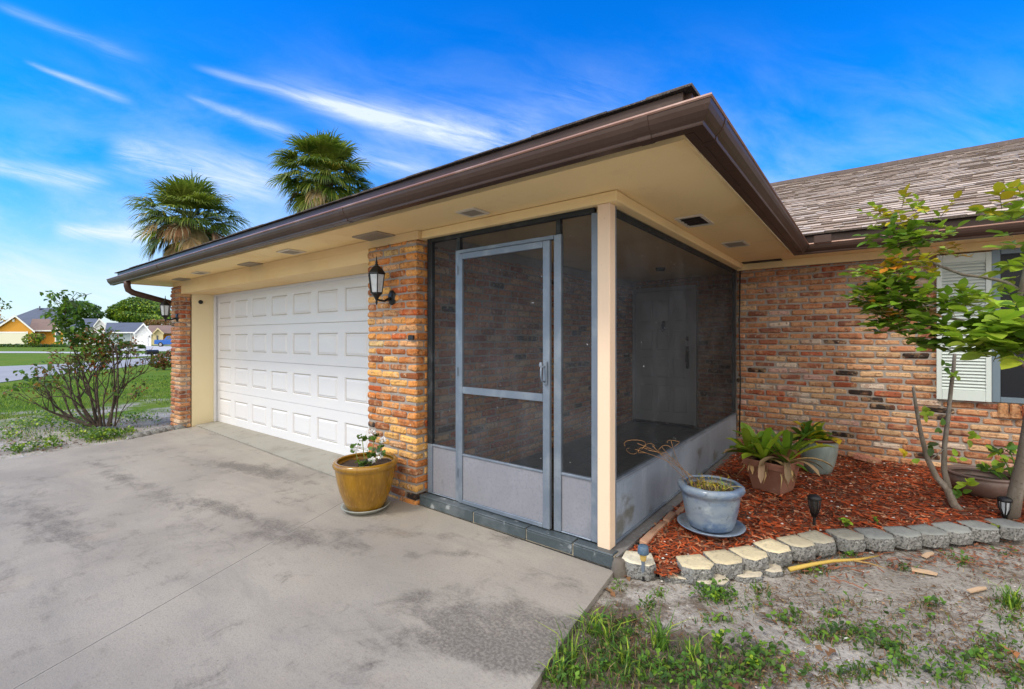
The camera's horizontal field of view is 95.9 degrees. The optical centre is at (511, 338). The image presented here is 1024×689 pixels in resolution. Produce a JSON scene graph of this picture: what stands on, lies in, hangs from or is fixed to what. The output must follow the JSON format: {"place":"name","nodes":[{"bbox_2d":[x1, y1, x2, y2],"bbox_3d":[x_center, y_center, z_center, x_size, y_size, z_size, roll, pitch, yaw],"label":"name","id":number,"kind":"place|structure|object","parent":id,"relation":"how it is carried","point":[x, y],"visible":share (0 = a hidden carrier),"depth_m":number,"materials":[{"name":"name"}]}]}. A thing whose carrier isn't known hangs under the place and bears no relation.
{"place":"outdoors","nodes":[
{"label":"outdoors","id":0,"kind":"place"},
{"bbox_2d":[0,315,62,344],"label":"house","id":1,"kind":"structure","parent":0,"point":[14,329],"depth_m":80.00,"materials":[{"name":"paint"}]},
{"bbox_2d":[0,333,25,343],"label":"garage door","id":2,"kind":"structure","parent":1,"relation":"in","point":[5,338],"depth_m":79.90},
{"bbox_2d":[0,306,79,343],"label":"roof","id":3,"kind":"structure","parent":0,"point":[28,317],"depth_m":108.85,"materials":[{"name":"grey"}]},
{"bbox_2d":[0,351,106,353],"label":"sidewalk","id":4,"kind":"structure","parent":0,"point":[32,352],"depth_m":45.39,"materials":[{"name":"grey concrete"}]},
{"bbox_2d":[0,357,170,381],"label":"street","id":5,"kind":"structure","parent":0,"point":[6,372],"depth_m":21.56,"materials":[{"name":"grey asphalt"}]},
{"bbox_2d":[114,353,155,356],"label":"neighbour driveway","id":6,"kind":"structure","parent":0,"point":[132,355],"depth_m":37.45,"materials":[{"name":"grey concrete"}]},
{"bbox_2d":[0,426,612,688],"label":"driveway","id":7,"kind":"structure","parent":0,"point":[197,557],"depth_m":2.65,"materials":[{"name":"concrete"}]},
{"bbox_2d":[341,499,389,514],"bbox_3d":[-1.198,1.379,3.786,0.386,0.041,0.386,0,0,38],"label":"plant saucer","id":8,"kind":"object","parent":7,"relation":"on","point":[344,508],"visible":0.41,"depth_m":3.65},
{"bbox_2d":[332,452,397,511],"bbox_3d":[-1.198,1.188,3.786,0.516,0.393,0.516,0,0,38],"label":"flower pot","id":9,"kind":"object","parent":8,"relation":"on","point":[367,487],"visible":0.93,"depth_m":3.62,"materials":[{"name":"yellow ceramic"}]},
{"bbox_2d":[350,429,386,466],"bbox_3d":[-1.152,0.897,3.747,0.311,0.304,0.239,0,0,4],"label":"geranium","id":10,"kind":"object","parent":9,"relation":"on","point":[371,457],"visible":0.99,"depth_m":3.72,"materials":[{"name":"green plant"}]},
{"bbox_2d":[0,345,1023,688],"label":"ground","id":11,"kind":"structure","parent":0,"point":[882,583],"depth_m":2.48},
{"bbox_2d":[0,298,11,321],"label":"tree","id":12,"kind":"object","parent":11,"relation":"on","point":[7,304],"visible":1,"depth_m":8.98,"materials":[{"name":"green plant"}]},
{"bbox_2d":[21,332,45,346],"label":"bush","id":13,"kind":"object","parent":11,"relation":"on","point":[36,338],"visible":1,"depth_m":71.71,"materials":[{"name":"green plant"}]},
{"bbox_2d":[0,343,84,346],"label":"hedge","id":14,"kind":"object","parent":11,"relation":"on","point":[26,345],"visible":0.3,"depth_m":73.39,"materials":[{"name":"green plant"}]},
{"bbox_2d":[47,300,104,318],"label":"tree","id":15,"kind":"object","parent":11,"relation":"on","point":[96,313],"visible":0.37,"depth_m":119.12,"materials":[{"name":"green plant"}]},
{"bbox_2d":[2,290,163,426],"bbox_3d":[-6.834,0.324,7.410,1.678,2.201,1.786,0,0,38],"label":"shrub","id":16,"kind":"object","parent":11,"relation":"on","point":[79,335],"visible":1,"depth_m":7.28,"materials":[{"name":"green plant"}]},
{"bbox_2d":[0,408,178,454],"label":"ground cover","id":17,"kind":"object","parent":11,"relation":"on","point":[99,433],"visible":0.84,"depth_m":6.74,"materials":[{"name":"green plant"}]},
{"bbox_2d":[79,318,108,344],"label":"house","id":18,"kind":"structure","parent":11,"relation":"on","point":[97,322],"depth_m":93.00,"materials":[{"name":"white paint"}]},
{"bbox_2d":[105,323,151,345],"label":"house","id":19,"kind":"structure","parent":11,"relation":"on","point":[140,332],"depth_m":84.90,"materials":[{"name":"white metal"}]},
{"bbox_2d":[137,336,147,345],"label":"garage door","id":20,"kind":"structure","parent":19,"relation":"in","point":[144,339],"depth_m":83.39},
{"bbox_2d":[104,297,171,323],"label":"tree","id":21,"kind":"object","parent":11,"relation":"on","point":[136,310],"visible":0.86,"depth_m":121.95,"materials":[{"name":"green plant"}]},
{"bbox_2d":[132,432,144,437],"bbox_3d":[-5.459,1.417,6.730,0.180,0.075,0.186,0,0,38],"label":"stone","id":22,"kind":"object","parent":11,"relation":"on","point":[138,434],"visible":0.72,"depth_m":6.69,"materials":[{"name":"grey stone"}]},
{"bbox_2d":[122,346,171,350],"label":"neighbour forecourt","id":23,"kind":"structure","parent":11,"relation":"on","point":[164,348],"depth_m":62.49,"materials":[{"name":"grey concrete"}]},
{"bbox_2d":[119,340,132,348],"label":"shrub","id":24,"kind":"object","parent":23,"relation":"on","point":[129,343],"visible":0.32,"depth_m":59.80,"materials":[{"name":"green plant"}]},
{"bbox_2d":[136,344,145,348],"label":"shrub","id":25,"kind":"object","parent":23,"relation":"on","point":[142,346],"visible":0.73,"depth_m":61.81,"materials":[{"name":"green plant"}]},
{"bbox_2d":[154,336,171,346],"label":"pickup truck","id":26,"kind":"object","parent":23,"relation":"on","point":[166,340],"visible":0.42,"depth_m":76.00,"materials":[{"name":"blue metal"}]},
{"bbox_2d":[142,431,151,435],"bbox_3d":[-5.422,1.417,6.836,0.165,0.075,0.170,0,0,-23],"label":"stone","id":27,"kind":"object","parent":11,"relation":"on","point":[146,433],"visible":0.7,"depth_m":6.80,"materials":[{"name":"grey stone"}]},
{"bbox_2d":[145,350,158,366],"bbox_3d":[-17.927,1.010,23.000,0.300,0.851,0.500,0,0,38],"label":"mailbox","id":28,"kind":"object","parent":11,"relation":"on","point":[153,352],"visible":0.62,"depth_m":22.93,"materials":[{"name":"black metal"}]},
{"bbox_2d":[149,429,161,433],"bbox_3d":[-5.407,1.417,6.995,0.213,0.075,0.191,0,0,38],"label":"stone","id":29,"kind":"object","parent":11,"relation":"on","point":[156,431],"visible":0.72,"depth_m":6.95,"materials":[{"name":"grey stone"}]},
{"bbox_2d":[142,319,171,325],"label":"tree","id":30,"kind":"object","parent":11,"relation":"on","point":[156,322],"visible":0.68,"depth_m":116.83,"materials":[{"name":"green plant"}]},
{"bbox_2d":[148,349,171,369],"bbox_3d":[-15.692,0.971,20.829,1.076,0.928,1.050,0,0,38],"label":"bush","id":31,"kind":"object","parent":11,"relation":"on","point":[162,361],"visible":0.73,"depth_m":20.67,"materials":[{"name":"green plant"}]},
{"bbox_2d":[148,325,171,344],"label":"house","id":32,"kind":"structure","parent":11,"relation":"on","point":[160,332],"depth_m":98.00,"materials":[{"name":"yellow paint"}]},
{"bbox_2d":[159,427,167,431],"bbox_3d":[-5.391,1.417,7.116,0.169,0.075,0.153,0,0,38],"label":"stone","id":33,"kind":"object","parent":11,"relation":"on","point":[163,429],"visible":0.7,"depth_m":7.09,"materials":[{"name":"grey stone"}]},
{"bbox_2d":[165,426,174,430],"bbox_3d":[-5.369,1.417,7.242,0.196,0.075,0.160,0,0,23],"label":"stone","id":34,"kind":"object","parent":11,"relation":"on","point":[171,428],"visible":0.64,"depth_m":7.21,"materials":[{"name":"grey stone"}]},
{"bbox_2d":[174,425,186,429],"bbox_3d":[-5.293,1.417,7.339,0.204,0.075,0.207,0,0,38],"label":"stone","id":35,"kind":"object","parent":11,"relation":"on","point":[176,427],"visible":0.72,"depth_m":7.29,"materials":[{"name":"grey stone"}]},
{"bbox_2d":[119,170,253,261],"bbox_3d":[-11.862,-2.310,16.995,3.901,7.628,4.282,0,0,38],"label":"palm tree","id":36,"kind":"object","parent":11,"relation":"on","point":[182,231],"visible":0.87,"depth_m":16.33,"materials":[{"name":"green plant"}]},
{"bbox_2d":[196,421,344,477],"bbox_3d":[-3.086,1.435,6.043,4.880,0.130,0.623,0,0,38],"label":"garage apron","id":37,"kind":"object","parent":11,"relation":"on","point":[314,458],"visible":0.33,"depth_m":5.86,"materials":[{"name":"grey concrete"}]},
{"bbox_2d":[264,127,376,213],"bbox_3d":[-6.035,-2.597,15.013,3.518,8.199,3.460,0,0,20],"label":"palm tree","id":38,"kind":"object","parent":11,"relation":"on","point":[326,156],"visible":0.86,"depth_m":14.32,"materials":[{"name":"green plant"}]},
{"bbox_2d":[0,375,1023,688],"bbox_3d":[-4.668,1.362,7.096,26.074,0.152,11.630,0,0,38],"label":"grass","id":39,"kind":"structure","parent":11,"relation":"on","point":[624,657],"depth_m":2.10,"materials":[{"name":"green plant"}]},
{"bbox_2d":[0,415,1023,688],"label":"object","id":40,"kind":"object","parent":11,"relation":"on","point":[830,651],"visible":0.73,"depth_m":2.27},
{"bbox_2d":[106,83,1023,569],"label":"house","id":41,"kind":"structure","parent":11,"relation":"on","point":[554,331],"depth_m":4.39,"materials":[{"name":"brick"}]},
{"bbox_2d":[159,296,177,321],"bbox_3d":[-5.417,-0.460,7.279,0.139,0.420,0.238,0,0,38],"label":"wall lantern","id":42,"kind":"object","parent":41,"relation":"attached to","point":[165,306],"depth_m":7.22,"materials":[{"name":"black metal"}]},
{"bbox_2d":[213,273,368,454],"bbox_3d":[-2.994,0.340,6.223,4.973,2.120,0.085,0,0,38],"label":"garage door","id":43,"kind":"structure","parent":41,"relation":"in","point":[290,361],"depth_m":6.08,"materials":[{"name":"white plastic"}]},
{"bbox_2d":[368,256,394,304],"bbox_3d":[-1.128,-0.490,3.958,0.139,0.420,0.238,0,0,38],"label":"wall lantern","id":44,"kind":"object","parent":41,"relation":"attached to","point":[376,274],"depth_m":3.90,"materials":[{"name":"black metal"}]},
{"bbox_2d":[457,240,551,529],"bbox_3d":[-0.099,0.318,3.396,0.870,1.973,0.092,0,0,38],"label":"screen door","id":45,"kind":"structure","parent":41,"relation":"in","point":[521,490],"depth_m":3.33,"materials":[{"name":"grey metal"}]},
{"bbox_2d":[632,286,696,427],"bbox_3d":[2.308,0.268,7.065,0.980,2.097,0.142,0,0,38],"label":"front door","id":46,"kind":"structure","parent":41,"relation":"in","point":[671,376],"depth_m":7.10,"materials":[{"name":"black metal"}]},
{"bbox_2d":[991,248,1023,403],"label":"window","id":47,"kind":"structure","parent":41,"relation":"in","point":[1007,384],"depth_m":4.30,"materials":[{"name":"grey glass"}]},
{"bbox_2d":[611,556,626,578],"bbox_3d":[0.646,1.380,2.786,0.099,0.100,0.096,0,0,38],"label":"stone","id":48,"kind":"object","parent":11,"relation":"on","point":[618,568],"visible":0.92,"depth_m":2.75,"materials":[{"name":"grey stone"}]},
{"bbox_2d":[622,550,656,580],"bbox_3d":[0.769,1.375,2.802,0.208,0.095,0.181,0,0,19],"label":"edging block","id":49,"kind":"object","parent":11,"relation":"on","point":[632,560],"depth_m":2.73,"materials":[{"name":"grey concrete"}]},
{"bbox_2d":[637,544,648,581],"bbox_3d":[0.771,1.335,2.716,0.066,0.231,0.065,0,0,38],"label":"sprinkler","id":50,"kind":"object","parent":11,"relation":"on","point":[643,551],"visible":0.97,"depth_m":2.70,"materials":[{"name":"blue plastic"}]},
{"bbox_2d":[658,573,689,584],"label":"edging block","id":51,"kind":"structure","parent":11,"relation":"on","point":[678,579],"depth_m":2.69,"materials":[{"name":"grey concrete"}]},
{"bbox_2d":[676,554,714,584],"bbox_3d":[1.093,1.373,2.749,0.208,0.095,0.182,0,0,-4],"label":"edging block","id":52,"kind":"object","parent":11,"relation":"on","point":[693,568],"depth_m":2.69,"materials":[{"name":"grey concrete"}]},
{"bbox_2d":[694,574,729,589],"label":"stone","id":53,"kind":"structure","parent":11,"relation":"on","point":[717,577],"depth_m":2.65,"materials":[{"name":"beige stone"}]},
{"bbox_2d":[709,587,719,603],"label":"weed","id":54,"kind":"object","parent":11,"relation":"on","point":[715,595],"visible":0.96,"depth_m":2.50,"materials":[{"name":"green plant"}]},
{"bbox_2d":[711,628,730,645],"bbox_3d":[0.952,1.378,2.109,0.080,0.116,0.071,0,0,38],"label":"weed","id":55,"kind":"object","parent":11,"relation":"on","point":[717,638],"visible":0.94,"depth_m":2.11,"materials":[{"name":"green plant"}]},
{"bbox_2d":[703,549,743,578],"bbox_3d":[1.287,1.370,2.805,0.214,0.095,0.184,0,0,-17],"label":"edging block","id":56,"kind":"object","parent":11,"relation":"on","point":[728,564],"depth_m":2.74,"materials":[{"name":"grey concrete"}]},
{"bbox_2d":[728,545,768,572],"bbox_3d":[1.474,1.369,2.860,0.211,0.095,0.186,0,0,-21],"label":"edging block","id":57,"kind":"object","parent":11,"relation":"on","point":[754,559],"depth_m":2.79,"materials":[{"name":"grey concrete"}]},
{"bbox_2d":[733,570,763,583],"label":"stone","id":58,"kind":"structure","parent":11,"relation":"on","point":[747,576],"depth_m":2.71,"materials":[{"name":"beige stone"}]},
{"bbox_2d":[745,650,762,668],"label":"weed","id":59,"kind":"object","parent":11,"relation":"on","point":[751,659],"visible":0.91,"depth_m":2.00,"materials":[{"name":"green plant"}]},
{"bbox_2d":[753,538,792,566],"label":"edging block","id":60,"kind":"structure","parent":11,"relation":"on","point":[778,553],"depth_m":2.88,"materials":[{"name":"grey concrete"}]},
{"bbox_2d":[763,564,782,577],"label":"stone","id":61,"kind":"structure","parent":11,"relation":"on","point":[773,570],"depth_m":2.77,"materials":[{"name":"grey stone"}]},
{"bbox_2d":[776,534,815,561],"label":"edging block","id":62,"kind":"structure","parent":11,"relation":"on","point":[802,549],"depth_m":2.94,"materials":[{"name":"grey concrete"}]},
{"bbox_2d":[797,530,835,556],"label":"edging block","id":63,"kind":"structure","parent":11,"relation":"on","point":[825,544],"depth_m":3.01,"materials":[{"name":"grey concrete"}]},
{"bbox_2d":[628,443,1023,592],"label":"mulch bed","id":64,"kind":"object","parent":11,"relation":"on","point":[862,467],"visible":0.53,"depth_m":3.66,"materials":[{"name":"red wood"}]},
{"bbox_2d":[639,530,655,544],"bbox_3d":[0.896,1.322,3.049,0.050,0.037,0.203,11,7,35],"label":"edging brick","id":65,"kind":"object","parent":64,"relation":"on","point":[647,537],"visible":0.82,"depth_m":3.03,"materials":[{"name":"ceramic"}]},
{"bbox_2d":[651,521,666,533],"bbox_3d":[1.025,1.335,3.234,0.047,0.040,0.231,-8,-5,38],"label":"edging brick","id":66,"kind":"object","parent":64,"relation":"on","point":[658,526],"visible":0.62,"depth_m":3.23,"materials":[{"name":"ceramic"}]},
{"bbox_2d":[663,511,675,523],"bbox_3d":[1.160,1.323,3.399,0.050,0.040,0.182,-4,-3,35],"label":"edging brick","id":67,"kind":"object","parent":64,"relation":"on","point":[670,516],"visible":0.92,"depth_m":3.38,"materials":[{"name":"ceramic"}]},
{"bbox_2d":[676,506,684,515],"bbox_3d":[1.294,1.342,3.558,0.045,0.036,0.220,-7,-4,34],"label":"edging brick","id":68,"kind":"object","parent":64,"relation":"on","point":[682,508],"visible":0.48,"depth_m":3.56,"materials":[{"name":"ceramic"}]},
{"bbox_2d":[677,513,745,537],"bbox_3d":[1.371,1.294,3.188,0.440,0.037,0.440,0,0,38],"label":"plant saucer","id":69,"kind":"object","parent":64,"relation":"on","point":[737,530],"visible":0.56,"depth_m":3.10,"materials":[{"name":"blue ceramic"}]},
{"bbox_2d":[678,475,745,533],"bbox_3d":[1.371,1.147,3.188,0.428,0.298,0.428,0,0,38],"label":"flower pot","id":70,"kind":"object","parent":69,"relation":"on","point":[709,510],"visible":0.87,"depth_m":3.05,"materials":[{"name":"blue ceramic"}]},
{"bbox_2d":[624,440,739,490],"bbox_3d":[1.127,0.852,3.082,0.900,0.438,0.353,0,0,-24],"label":"dried plant","id":71,"kind":"object","parent":70,"relation":"on","point":[710,484],"visible":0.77,"depth_m":3.14,"materials":[{"name":"plant"}]},
{"bbox_2d":[742,453,803,494],"bbox_3d":[2.266,1.179,4.013,0.352,0.262,0.352,0,0,-34],"label":"square planter","id":72,"kind":"object","parent":64,"relation":"on","point":[772,483],"visible":0.5,"depth_m":3.92,"materials":[{"name":"ceramic"}]},
{"bbox_2d":[722,422,835,488],"bbox_3d":[2.266,1.000,3.985,0.866,0.512,0.720,0,0,38],"label":"bromeliad","id":73,"kind":"object","parent":72,"relation":"in","point":[762,445],"visible":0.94,"depth_m":3.92,"materials":[{"name":"green plant"}]},
{"bbox_2d":[807,494,820,525],"bbox_3d":[2.130,1.232,3.254,0.084,0.256,0.084,0,0,38],"label":"solar path light","id":74,"kind":"object","parent":64,"relation":"on","point":[814,500],"visible":0.98,"depth_m":3.24,"materials":[{"name":"black plastic"}]},
{"bbox_2d":[798,435,838,474],"bbox_3d":[2.969,1.134,4.480,0.352,0.352,0.352,0,0,38],"label":"flower pot","id":75,"kind":"object","parent":64,"relation":"on","point":[829,455],"visible":0.6,"depth_m":4.36,"materials":[{"name":"grey ceramic"}]},
{"bbox_2d":[788,420,841,448],"bbox_3d":[2.900,0.919,4.475,0.479,0.270,0.354,0,0,60],"label":"broadleaf plant","id":76,"kind":"object","parent":75,"relation":"in","point":[807,427],"visible":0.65,"depth_m":4.46,"materials":[{"name":"green plant"}]},
{"bbox_2d":[838,517,852,526],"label":"weed","id":77,"kind":"object","parent":64,"relation":"on","point":[846,521],"visible":1,"depth_m":3.25,"materials":[{"name":"green plant"}]},
{"bbox_2d":[853,453,881,463],"bbox_3d":[3.669,1.244,4.769,0.088,0.055,0.222,-7,10,-37],"label":"loose brick","id":78,"kind":"object","parent":64,"relation":"on","point":[864,457],"visible":0.96,"depth_m":4.75,"materials":[{"name":"brick"}]},
{"bbox_2d":[838,179,1023,519],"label":"tree","id":79,"kind":"object","parent":64,"relation":"on","point":[1001,332],"visible":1,"depth_m":2.90,"materials":[{"name":"green plant"}]},
{"bbox_2d":[898,353,980,510],"bbox_3d":[3.241,0.744,3.518,0.567,1.252,0.149,0,0,8],"label":"sapling","id":80,"kind":"object","parent":64,"relation":"on","point":[951,495],"visible":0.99,"depth_m":3.52,"materials":[{"name":"green plant"}]},
{"bbox_2d":[956,520,1000,542],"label":"edging block","id":81,"kind":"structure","parent":64,"relation":"on","point":[984,532],"depth_m":3.17,"materials":[{"name":"grey concrete"}]},
{"bbox_2d":[947,464,1011,498],"bbox_3d":[3.899,1.206,3.836,0.480,0.188,0.480,0,0,38],"label":"bowl planter","id":82,"kind":"object","parent":64,"relation":"on","point":[990,485],"visible":0.6,"depth_m":3.76,"materials":[{"name":"ceramic"}]},
{"bbox_2d":[976,441,1017,479],"bbox_3d":[3.934,1.077,3.725,0.560,0.490,0.264,0,0,-31],"label":"broadleaf plant","id":83,"kind":"object","parent":82,"relation":"in","point":[998,466],"visible":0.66,"depth_m":3.74,"materials":[{"name":"green plant"}]},
{"bbox_2d":[997,496,1012,518],"bbox_3d":[3.587,1.252,3.362,0.084,0.196,0.084,0,0,38],"label":"solar path light","id":84,"kind":"object","parent":64,"relation":"on","point":[1004,503],"visible":0.99,"depth_m":3.35,"materials":[{"name":"black plastic"}]},
{"bbox_2d":[787,555,885,571],"bbox_3d":[2.038,1.392,2.830,0.718,0.041,0.136,0,0,-14],"label":"palm stalk","id":85,"kind":"object","parent":11,"relation":"on","point":[802,566],"visible":1,"depth_m":2.85,"materials":[{"name":"yellow plant"}]},
{"bbox_2d":[825,528,865,551],"bbox_3d":[2.257,1.362,3.122,0.209,0.092,0.186,0,0,-7],"label":"edging block","id":86,"kind":"object","parent":11,"relation":"on","point":[847,539],"depth_m":3.06,"materials":[{"name":"grey concrete"}]},
{"bbox_2d":[853,528,894,550],"bbox_3d":[2.458,1.360,3.129,0.214,0.091,0.190,0,0,-5],"label":"edging block","id":87,"kind":"object","parent":11,"relation":"on","point":[876,539],"depth_m":3.06,"materials":[{"name":"grey concrete"}]},
{"bbox_2d":[883,526,921,549],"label":"edging block","id":88,"kind":"object","parent":11,"relation":"on","point":[907,538],"depth_m":3.09,"materials":[{"name":"grey concrete"}]},
{"bbox_2d":[911,567,937,575],"bbox_3d":[2.498,1.414,2.799,0.130,0.008,0.045,2,3,26],"label":"wood scrap","id":89,"kind":"object","parent":11,"relation":"on","point":[924,571],"visible":1,"depth_m":2.79,"materials":[{"name":"beige wood"}]},
{"bbox_2d":[921,552,934,558],"bbox_3d":[2.717,1.414,3.016,0.140,0.009,0.035,2,2,-29],"label":"wood scrap","id":90,"kind":"object","parent":11,"relation":"on","point":[926,555],"visible":1,"depth_m":3.01,"materials":[{"name":"beige wood"}]},
{"bbox_2d":[907,524,949,547],"bbox_3d":[2.863,1.356,3.172,0.209,0.092,0.190,0,0,-9],"label":"edging block","id":91,"kind":"object","parent":11,"relation":"on","point":[933,537],"depth_m":3.10,"materials":[{"name":"grey concrete"}]},
{"bbox_2d":[931,521,973,544],"bbox_3d":[3.064,1.355,3.214,0.207,0.091,0.186,0,0,-9],"label":"edging block","id":92,"kind":"object","parent":11,"relation":"on","point":[958,534],"depth_m":3.14,"materials":[{"name":"grey concrete"}]},
{"bbox_2d":[966,587,986,592],"bbox_3d":[2.618,1.414,2.600,0.160,0.008,0.028,2,2,-17],"label":"wood scrap","id":93,"kind":"object","parent":11,"relation":"on","point":[974,589],"visible":1,"depth_m":2.59,"materials":[{"name":"beige wood"}]},
{"bbox_2d":[984,518,1023,540],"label":"edging block","id":94,"kind":"object","parent":11,"relation":"on","point":[1011,530],"depth_m":3.21,"materials":[{"name":"grey concrete"}]},
{"bbox_2d":[0,0,1023,327],"label":"sky","id":95,"kind":"structure","parent":0,"point":[100,99],"materials":[{"name":"blue"}]}
]}

